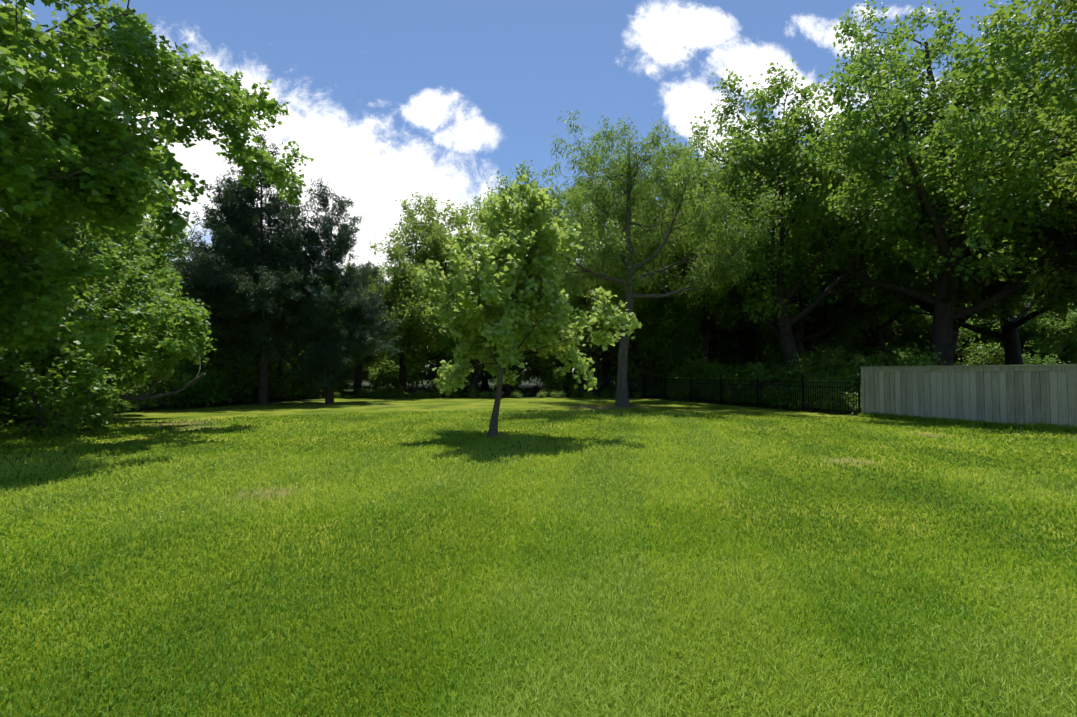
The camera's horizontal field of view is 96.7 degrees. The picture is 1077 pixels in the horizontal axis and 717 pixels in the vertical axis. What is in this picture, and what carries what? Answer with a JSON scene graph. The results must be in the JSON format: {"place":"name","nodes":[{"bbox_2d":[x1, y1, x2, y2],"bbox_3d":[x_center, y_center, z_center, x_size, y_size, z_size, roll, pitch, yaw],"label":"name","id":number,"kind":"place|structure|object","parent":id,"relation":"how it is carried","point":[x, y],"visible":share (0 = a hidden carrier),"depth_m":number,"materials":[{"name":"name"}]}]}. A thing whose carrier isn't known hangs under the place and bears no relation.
{"place":"outdoors","nodes":[
{"label":"outdoors","id":0,"kind":"place"},
{"bbox_2d":[69,225,156,302],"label":"forest tree","id":1,"kind":"object","parent":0,"point":[85,236],"depth_m":24.89,"materials":[{"name":"green plant"}]},
{"bbox_2d":[0,374,1076,716],"bbox_3d":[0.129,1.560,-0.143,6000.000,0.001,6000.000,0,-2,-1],"label":"ground","id":2,"kind":"structure","parent":0,"point":[530,400],"depth_m":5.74,"materials":[{"name":"green plant"}]},
{"bbox_2d":[110,387,140,411],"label":"shrub","id":3,"kind":"object","parent":2,"relation":"on","point":[118,404],"visible":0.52,"depth_m":19.11,"materials":[{"name":"green plant"}]},
{"bbox_2d":[68,215,192,282],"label":"forest tree","id":4,"kind":"object","parent":2,"relation":"on","point":[177,239],"visible":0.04,"depth_m":51.47,"materials":[{"name":"green plant"}]},
{"bbox_2d":[91,351,185,407],"bbox_3d":[-18.816,0.407,21.191,3.878,4.612,4.612,-1,-2,31],"label":"shrub","id":5,"kind":"object","parent":2,"relation":"on","point":[110,379],"visible":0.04,"depth_m":21.39,"materials":[{"name":"green plant"}]},
{"bbox_2d":[104,360,183,410],"bbox_3d":[-17.018,1.259,20.325,2.656,2.595,2.588,0,-2,-14],"label":"shrub","id":6,"kind":"object","parent":2,"relation":"on","point":[138,390],"visible":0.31,"depth_m":20.22,"materials":[{"name":"green plant"}]},
{"bbox_2d":[0,0,313,435],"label":"maple tree","id":7,"kind":"object","parent":2,"relation":"on","point":[96,165],"visible":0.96,"depth_m":9.98,"materials":[{"name":"green plant"}]},
{"bbox_2d":[141,214,181,271],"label":"forest tree","id":8,"kind":"object","parent":2,"relation":"on","point":[150,225],"visible":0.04,"depth_m":51.80,"materials":[{"name":"green plant"}]},
{"bbox_2d":[161,372,215,407],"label":"shrub","id":9,"kind":"object","parent":2,"relation":"on","point":[179,399],"visible":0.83,"depth_m":21.85,"materials":[{"name":"green plant"}]},
{"bbox_2d":[147,328,230,404],"bbox_3d":[-17.675,0.601,23.663,3.711,4.310,4.414,-1,-2,39],"label":"shrub","id":10,"kind":"object","parent":2,"relation":"on","point":[188,371],"visible":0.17,"depth_m":23.73,"materials":[{"name":"green plant"}]},
{"bbox_2d":[156,330,232,402],"bbox_3d":[-18.168,0.487,25.107,3.698,4.715,4.398,1,-2,-37],"label":"shrub","id":11,"kind":"object","parent":2,"relation":"on","point":[193,365],"visible":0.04,"depth_m":24.86,"materials":[{"name":"green plant"}]},
{"bbox_2d":[178,365,234,406],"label":"shrub","id":12,"kind":"object","parent":2,"relation":"on","point":[214,396],"visible":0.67,"depth_m":23.09,"materials":[{"name":"green plant"}]},
{"bbox_2d":[156,177,273,400],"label":"cedar tree","id":13,"kind":"object","parent":2,"relation":"on","point":[202,247],"visible":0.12,"depth_m":26.18,"materials":[{"name":"green plant"}]},
{"bbox_2d":[185,343,259,403],"bbox_3d":[-16.143,0.980,24.623,4.112,3.417,3.457,1,-2,-35],"label":"shrub","id":14,"kind":"object","parent":2,"relation":"on","point":[239,369],"visible":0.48,"depth_m":24.52,"materials":[{"name":"green plant"}]},
{"bbox_2d":[196,345,269,397],"bbox_3d":[-17.665,0.529,27.881,3.848,4.824,4.577,1,-2,-22],"label":"shrub","id":15,"kind":"object","parent":2,"relation":"on","point":[241,362],"visible":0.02,"depth_m":28.03,"materials":[{"name":"green plant"}]},
{"bbox_2d":[166,133,346,404],"bbox_3d":[-14.044,-4.445,24.326,7.552,13.499,8.356,0,-2,-1],"label":"cedar tree","id":16,"kind":"object","parent":2,"relation":"on","point":[239,235],"visible":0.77,"depth_m":22.95,"materials":[{"name":"green plant"}]},
{"bbox_2d":[231,224,322,398],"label":"cedar tree","id":17,"kind":"object","parent":2,"relation":"on","point":[297,354],"visible":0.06,"depth_m":28.86,"materials":[{"name":"green plant"}]},
{"bbox_2d":[253,355,306,385],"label":"shrub","id":18,"kind":"object","parent":2,"relation":"on","point":[274,367],"visible":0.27,"depth_m":29.03,"materials":[{"name":"green plant"}]},
{"bbox_2d":[240,175,404,402],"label":"cedar tree","id":19,"kind":"object","parent":2,"relation":"on","point":[328,269],"visible":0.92,"depth_m":24.68,"materials":[{"name":"green plant"}]},
{"bbox_2d":[301,309,355,403],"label":"cedar tree","id":20,"kind":"object","parent":2,"relation":"on","point":[322,360],"visible":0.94,"depth_m":23.77,"materials":[{"name":"green plant"}]},
{"bbox_2d":[289,259,388,389],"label":"forest tree","id":21,"kind":"object","parent":2,"relation":"on","point":[352,275],"depth_m":39.85,"materials":[{"name":"green plant"}]},
{"bbox_2d":[333,379,349,391],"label":"shrub","id":22,"kind":"object","parent":2,"relation":"on","point":[344,384],"visible":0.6,"depth_m":36.02,"materials":[{"name":"green plant"}]},
{"bbox_2d":[302,276,394,393],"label":"forest tree","id":23,"kind":"object","parent":2,"relation":"on","point":[357,374],"visible":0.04,"depth_m":33.62,"materials":[{"name":"green plant"}]},
{"bbox_2d":[342,352,380,386],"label":"shrub","id":24,"kind":"object","parent":2,"relation":"on","point":[353,370],"visible":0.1,"depth_m":49.09,"materials":[{"name":"green plant"}]},
{"bbox_2d":[361,358,389,391],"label":"shrub","id":25,"kind":"object","parent":2,"relation":"on","point":[375,383],"visible":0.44,"depth_m":39.10,"materials":[{"name":"green plant"}]},
{"bbox_2d":[364,341,427,391],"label":"shrub","id":26,"kind":"object","parent":2,"relation":"on","point":[386,378],"visible":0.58,"depth_m":38.40,"materials":[{"name":"green plant"}]},
{"bbox_2d":[368,354,431,388],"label":"shrub","id":27,"kind":"object","parent":2,"relation":"on","point":[394,366],"visible":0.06,"depth_m":48.17,"materials":[{"name":"green plant"}]},
{"bbox_2d":[337,235,464,394],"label":"forest tree","id":28,"kind":"object","parent":2,"relation":"on","point":[410,305],"visible":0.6,"depth_m":31.46,"materials":[{"name":"green plant"}]},
{"bbox_2d":[361,191,480,302],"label":"forest tree","id":29,"kind":"object","parent":2,"relation":"on","point":[425,230],"visible":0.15,"depth_m":46.59,"materials":[{"name":"green plant"}]},
{"bbox_2d":[407,346,435,388],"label":"shrub","id":30,"kind":"object","parent":2,"relation":"on","point":[430,375],"visible":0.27,"depth_m":46.33,"materials":[{"name":"green plant"}]},
{"bbox_2d":[389,261,459,390],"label":"forest tree","id":31,"kind":"object","parent":2,"relation":"on","point":[453,264],"visible":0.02,"depth_m":43.86,"materials":[{"name":"green plant"}]},
{"bbox_2d":[431,361,471,393],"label":"shrub","id":32,"kind":"object","parent":2,"relation":"on","point":[465,383],"visible":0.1,"depth_m":35.27,"materials":[{"name":"green plant"}]},
{"bbox_2d":[438,354,489,390],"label":"forest tree","id":33,"kind":"object","parent":2,"relation":"on","point":[485,385],"depth_m":41.56,"materials":[{"name":"brown plant"}]},
{"bbox_2d":[443,355,486,391],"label":"shrub","id":34,"kind":"object","parent":2,"relation":"on","point":[481,375],"visible":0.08,"depth_m":39.44,"materials":[{"name":"green plant"}]},
{"bbox_2d":[413,169,527,387],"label":"forest tree","id":35,"kind":"object","parent":2,"relation":"on","point":[442,253],"visible":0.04,"depth_m":47.05,"materials":[{"name":"green plant"}]},
{"bbox_2d":[423,274,528,395],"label":"forest tree","id":36,"kind":"object","parent":2,"relation":"on","point":[475,374],"visible":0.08,"depth_m":31.79,"materials":[{"name":"green plant"}]},
{"bbox_2d":[502,367,525,390],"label":"shrub","id":37,"kind":"object","parent":2,"relation":"on","point":[517,380],"visible":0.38,"depth_m":38.53,"materials":[{"name":"green plant"}]},
{"bbox_2d":[484,292,566,394],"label":"forest tree","id":38,"kind":"object","parent":2,"relation":"on","point":[541,362],"visible":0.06,"depth_m":34.37,"materials":[{"name":"green plant"}]},
{"bbox_2d":[415,174,642,437],"bbox_3d":[-0.631,-1.154,11.860,4.299,6.189,5.248,1,-2,-34],"label":"young maple tree","id":39,"kind":"object","parent":2,"relation":"on","point":[502,288],"visible":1,"depth_m":11.10,"materials":[{"name":"green plant"}]},
{"bbox_2d":[516,351,566,387],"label":"shrub","id":40,"kind":"object","parent":2,"relation":"on","point":[533,370],"visible":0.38,"depth_m":49.04,"materials":[{"name":"green plant"}]},
{"bbox_2d":[538,367,572,392],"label":"shrub","id":41,"kind":"object","parent":2,"relation":"on","point":[557,384],"visible":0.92,"depth_m":36.27,"materials":[{"name":"green plant"}]},
{"bbox_2d":[540,362,574,392],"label":"shrub","id":42,"kind":"object","parent":2,"relation":"on","point":[556,365],"visible":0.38,"depth_m":38.48,"materials":[{"name":"green plant"}]},
{"bbox_2d":[534,253,617,391],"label":"forest tree","id":43,"kind":"object","parent":2,"relation":"on","point":[566,388],"depth_m":39.75,"materials":[{"name":"green plant"}]},
{"bbox_2d":[568,383,585,396],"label":"shrub","id":44,"kind":"object","parent":2,"relation":"on","point":[575,392],"visible":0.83,"depth_m":31.52,"materials":[{"name":"green plant"}]},
{"bbox_2d":[563,366,591,393],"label":"shrub","id":45,"kind":"object","parent":2,"relation":"on","point":[573,381],"visible":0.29,"depth_m":36.36,"materials":[{"name":"green plant"}]},
{"bbox_2d":[574,359,608,392],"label":"shrub","id":46,"kind":"object","parent":2,"relation":"on","point":[600,376],"visible":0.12,"depth_m":38.72,"materials":[{"name":"green plant"}]},
{"bbox_2d":[551,261,664,394],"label":"forest tree","id":47,"kind":"object","parent":2,"relation":"on","point":[596,352],"visible":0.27,"depth_m":32.67,"materials":[{"name":"green plant"}]},
{"bbox_2d":[560,157,697,391],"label":"forest tree","id":48,"kind":"object","parent":2,"relation":"on","point":[607,363],"depth_m":40.22,"materials":[{"name":"green plant"}]},
{"bbox_2d":[472,110,795,406],"bbox_3d":[4.033,-5.199,23.933,13.673,14.980,13.352,0,-2,-1],"label":"tree","id":49,"kind":"object","parent":2,"relation":"on","point":[644,269],"visible":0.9,"depth_m":21.66,"materials":[{"name":"green plant"}]},
{"bbox_2d":[569,260,708,393],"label":"forest tree","id":50,"kind":"object","parent":2,"relation":"on","point":[671,322],"visible":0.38,"depth_m":32.49,"materials":[{"name":"green plant"}]},
{"bbox_2d":[556,173,763,384],"bbox_3d":[9.618,-5.986,36.125,15.416,17.431,15.152,0,-2,15],"label":"forest tree","id":51,"kind":"object","parent":2,"relation":"on","point":[714,325],"visible":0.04,"depth_m":33.28,"materials":[{"name":"green plant"}]},
{"bbox_2d":[650,337,710,384],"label":"shrub","id":52,"kind":"object","parent":2,"relation":"on","point":[677,359],"visible":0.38,"depth_m":32.92,"materials":[{"name":"green plant"}]},
{"bbox_2d":[663,353,714,386],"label":"shrub","id":53,"kind":"object","parent":2,"relation":"on","point":[694,364],"visible":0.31,"depth_m":29.18,"materials":[{"name":"green plant"}]},
{"bbox_2d":[681,362,716,388],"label":"shrub","id":54,"kind":"object","parent":2,"relation":"on","point":[698,378],"visible":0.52,"depth_m":28.29,"materials":[{"name":"green plant"}]},
{"bbox_2d":[579,374,860,414],"bbox_3d":[8.558,1.574,25.189,3.412,1.520,16.492,1,-2,-33],"label":"iron fence","id":55,"kind":"object","parent":2,"relation":"on","point":[659,386],"visible":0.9,"depth_m":22.57,"materials":[{"name":"black metal"}]},
{"bbox_2d":[709,347,744,376],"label":"shrub","id":56,"kind":"object","parent":2,"relation":"on","point":[721,359],"visible":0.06,"depth_m":39.26,"materials":[{"name":"green plant"}]},
{"bbox_2d":[706,369,748,402],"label":"shrub","id":57,"kind":"object","parent":2,"relation":"on","point":[723,378],"visible":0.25,"depth_m":25.87,"materials":[{"name":"green plant"}]},
{"bbox_2d":[705,361,750,395],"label":"shrub","id":58,"kind":"object","parent":2,"relation":"on","point":[720,368],"visible":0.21,"depth_m":26.34,"materials":[{"name":"green plant"}]},
{"bbox_2d":[604,120,870,370],"bbox_3d":[12.156,-7.412,34.332,16.738,20.112,18.888,0,-2,-7],"label":"forest tree","id":59,"kind":"object","parent":2,"relation":"on","point":[707,336],"visible":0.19,"depth_m":29.88,"materials":[{"name":"green plant"}]},
{"bbox_2d":[647,157,832,374],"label":"forest tree","id":60,"kind":"object","parent":2,"relation":"on","point":[715,349],"depth_m":38.95,"materials":[{"name":"brown plant"}]},
{"bbox_2d":[727,374,762,391],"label":"shrub","id":61,"kind":"object","parent":2,"relation":"on","point":[735,377],"visible":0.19,"depth_m":24.91,"materials":[{"name":"green plant"}]},
{"bbox_2d":[725,339,784,381],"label":"shrub","id":62,"kind":"object","parent":2,"relation":"on","point":[771,354],"visible":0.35,"depth_m":32.89,"materials":[{"name":"green plant"}]},
{"bbox_2d":[741,346,781,365],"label":"shrub","id":63,"kind":"object","parent":2,"relation":"on","point":[752,355],"visible":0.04,"depth_m":40.46,"materials":[{"name":"green plant"}]},
{"bbox_2d":[709,313,814,363],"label":"bush","id":64,"kind":"object","parent":2,"relation":"on","point":[749,334],"visible":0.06,"depth_m":40.26,"materials":[{"name":"green plant"}]},
{"bbox_2d":[737,360,789,401],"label":"shrub","id":65,"kind":"object","parent":2,"relation":"on","point":[760,371],"visible":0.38,"depth_m":24.13,"materials":[{"name":"green plant"}]},
{"bbox_2d":[766,360,794,384],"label":"shrub","id":66,"kind":"object","parent":2,"relation":"on","point":[777,372],"visible":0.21,"depth_m":24.80,"materials":[{"name":"green plant"}]},
{"bbox_2d":[752,347,813,384],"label":"shrub","id":67,"kind":"object","parent":2,"relation":"on","point":[805,356],"visible":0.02,"depth_m":34.80,"materials":[{"name":"green plant"}]},
{"bbox_2d":[768,378,807,409],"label":"shrub","id":68,"kind":"object","parent":2,"relation":"on","point":[782,398],"visible":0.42,"depth_m":21.02,"materials":[{"name":"green plant"}]},
{"bbox_2d":[734,295,862,356],"bbox_3d":[22.193,-3.040,41.593,9.893,11.766,10.424,0,-2,-4],"label":"bush","id":69,"kind":"object","parent":2,"relation":"on","point":[828,339],"visible":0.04,"depth_m":38.84,"materials":[{"name":"green plant"}]},
{"bbox_2d":[780,367,824,386],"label":"shrub","id":70,"kind":"object","parent":2,"relation":"on","point":[793,376],"visible":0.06,"depth_m":23.76,"materials":[{"name":"green plant"}]},
{"bbox_2d":[781,348,825,378],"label":"shrub","id":71,"kind":"object","parent":2,"relation":"on","point":[811,359],"visible":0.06,"depth_m":35.37,"materials":[{"name":"green plant"}]},
{"bbox_2d":[786,390,826,410],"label":"shrub","id":72,"kind":"object","parent":2,"relation":"on","point":[799,404],"visible":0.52,"depth_m":19.94,"materials":[{"name":"green plant"}]},
{"bbox_2d":[689,134,936,373],"bbox_3d":[21.024,-7.931,36.073,16.884,21.343,16.595,-2,-2,41],"label":"forest tree","id":73,"kind":"object","parent":2,"relation":"on","point":[808,328],"depth_m":35.91,"materials":[{"name":"green plant"}]},
{"bbox_2d":[784,356,849,393],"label":"shrub","id":74,"kind":"object","parent":2,"relation":"on","point":[834,366],"visible":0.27,"depth_m":21.99,"materials":[{"name":"green plant"}]},
{"bbox_2d":[787,345,851,390],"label":"shrub","id":75,"kind":"object","parent":2,"relation":"on","point":[797,371],"visible":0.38,"depth_m":23.09,"materials":[{"name":"green plant"}]},
{"bbox_2d":[809,343,832,371],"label":"shrub","id":76,"kind":"object","parent":2,"relation":"on","point":[819,352],"visible":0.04,"depth_m":36.41,"materials":[{"name":"green plant"}]},
{"bbox_2d":[804,376,851,407],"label":"shrub","id":77,"kind":"object","parent":2,"relation":"on","point":[819,388],"visible":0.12,"depth_m":20.32,"materials":[{"name":"green plant"}]},
{"bbox_2d":[651,58,1005,382],"bbox_3d":[14.202,-6.488,27.191,15.585,17.891,15.857,0,-2,11],"label":"forest tree","id":78,"kind":"object","parent":2,"relation":"on","point":[780,138],"visible":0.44,"depth_m":24.34,"materials":[{"name":"green plant"}]},
{"bbox_2d":[809,383,855,411],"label":"shrub","id":79,"kind":"object","parent":2,"relation":"on","point":[824,396],"visible":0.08,"depth_m":19.44,"materials":[{"name":"green plant"}]},
{"bbox_2d":[684,127,988,363],"bbox_3d":[17.814,-6.917,32.083,16.738,18.982,18.888,-1,-2,17],"label":"forest tree","id":80,"kind":"object","parent":2,"relation":"on","point":[798,327],"visible":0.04,"depth_m":28.19,"materials":[{"name":"green plant"}]},
{"bbox_2d":[816,383,857,413],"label":"shrub","id":81,"kind":"object","parent":2,"relation":"on","point":[835,400],"visible":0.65,"depth_m":18.68,"materials":[{"name":"green plant"}]},
{"bbox_2d":[818,373,860,396],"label":"shrub","id":82,"kind":"object","parent":2,"relation":"on","point":[847,384],"visible":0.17,"depth_m":19.84,"materials":[{"name":"green plant"}]},
{"bbox_2d":[827,343,874,374],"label":"shrub","id":83,"kind":"object","parent":2,"relation":"on","point":[849,352],"visible":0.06,"depth_m":38.63,"materials":[{"name":"green plant"}]},
{"bbox_2d":[843,385,861,414],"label":"shrub","id":84,"kind":"object","parent":2,"relation":"on","point":[851,408],"visible":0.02,"depth_m":18.00,"materials":[{"name":"green plant"}]},
{"bbox_2d":[841,349,892,385],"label":"shrub","id":85,"kind":"object","parent":2,"relation":"on","point":[856,361],"visible":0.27,"depth_m":20.61,"materials":[{"name":"green plant"}]},
{"bbox_2d":[824,315,919,363],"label":"bush","id":86,"kind":"object","parent":2,"relation":"on","point":[854,344],"visible":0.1,"depth_m":42.24,"materials":[{"name":"green plant"}]},
{"bbox_2d":[865,350,921,365],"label":"shrub","id":87,"kind":"object","parent":2,"relation":"on","point":[886,358],"visible":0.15,"depth_m":34.27,"materials":[{"name":"green plant"}]},
{"bbox_2d":[871,337,927,364],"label":"shrub","id":88,"kind":"object","parent":2,"relation":"on","point":[895,350],"visible":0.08,"depth_m":36.35,"materials":[{"name":"green plant"}]},
{"bbox_2d":[813,127,986,365],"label":"forest tree","id":89,"kind":"object","parent":2,"relation":"on","point":[878,340],"depth_m":36.29,"materials":[{"name":"green plant"}]},
{"bbox_2d":[748,0,1076,397],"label":"forest tree","id":90,"kind":"object","parent":2,"relation":"on","point":[1005,81],"visible":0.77,"depth_m":18.26,"materials":[{"name":"green plant"}]},
{"bbox_2d":[850,305,980,361],"bbox_3d":[31.878,-2.187,41.650,9.722,10.100,9.133,-1,-2,40],"label":"bush","id":91,"kind":"object","parent":2,"relation":"on","point":[919,331],"visible":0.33,"depth_m":39.42,"materials":[{"name":"green plant"}]},
{"bbox_2d":[889,345,953,365],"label":"shrub","id":92,"kind":"object","parent":2,"relation":"on","point":[928,361],"visible":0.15,"depth_m":18.42,"materials":[{"name":"green plant"}]},
{"bbox_2d":[811,57,1076,360],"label":"forest tree","id":93,"kind":"object","parent":2,"relation":"on","point":[996,286],"visible":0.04,"depth_m":23.29,"materials":[{"name":"green plant"}]},
{"bbox_2d":[860,364,1076,427],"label":"wood fence","id":94,"kind":"object","parent":2,"relation":"on","point":[924,391],"visible":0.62,"depth_m":14.22,"materials":[{"name":"grey wood"}]},
{"bbox_2d":[916,303,1026,364],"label":"bush","id":95,"kind":"object","parent":2,"relation":"on","point":[959,352],"visible":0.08,"depth_m":43.00,"materials":[{"name":"green plant"}]},
{"bbox_2d":[879,79,1076,389],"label":"forest tree","id":96,"kind":"object","parent":2,"relation":"on","point":[1009,335],"visible":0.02,"depth_m":30.81,"materials":[{"name":"green plant"}]},
{"bbox_2d":[954,347,1004,364],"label":"shrub","id":97,"kind":"object","parent":2,"relation":"on","point":[994,361],"visible":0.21,"depth_m":33.56,"materials":[{"name":"green plant"}]},
{"bbox_2d":[956,339,1032,364],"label":"shrub","id":98,"kind":"object","parent":2,"relation":"on","point":[982,348],"visible":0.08,"depth_m":35.15,"materials":[{"name":"green plant"}]},
{"bbox_2d":[917,0,1076,299],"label":"forest tree","id":99,"kind":"object","parent":2,"relation":"on","point":[1056,37],"visible":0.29,"depth_m":18.64,"materials":[{"name":"green plant"}]},
{"bbox_2d":[938,18,1076,326],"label":"forest tree","id":100,"kind":"object","parent":2,"relation":"on","point":[1065,295],"visible":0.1,"depth_m":21.97,"materials":[{"name":"green plant"}]},
{"bbox_2d":[962,295,1076,363],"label":"bush","id":101,"kind":"object","parent":2,"relation":"on","point":[1053,333],"visible":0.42,"depth_m":39.54,"materials":[{"name":"green plant"}]},
{"bbox_2d":[998,301,1076,362],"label":"bush","id":102,"kind":"object","parent":2,"relation":"on","point":[1062,352],"depth_m":43.52,"materials":[{"name":"green plant"}]},
{"bbox_2d":[1022,350,1069,389],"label":"shrub","id":103,"kind":"object","parent":2,"relation":"on","point":[1048,358],"visible":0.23,"depth_m":35.56,"materials":[{"name":"green plant"}]},
{"bbox_2d":[0,0,1076,370],"label":"sky","id":104,"kind":"structure","parent":0,"point":[392,100],"materials":[{"name":"blue"}]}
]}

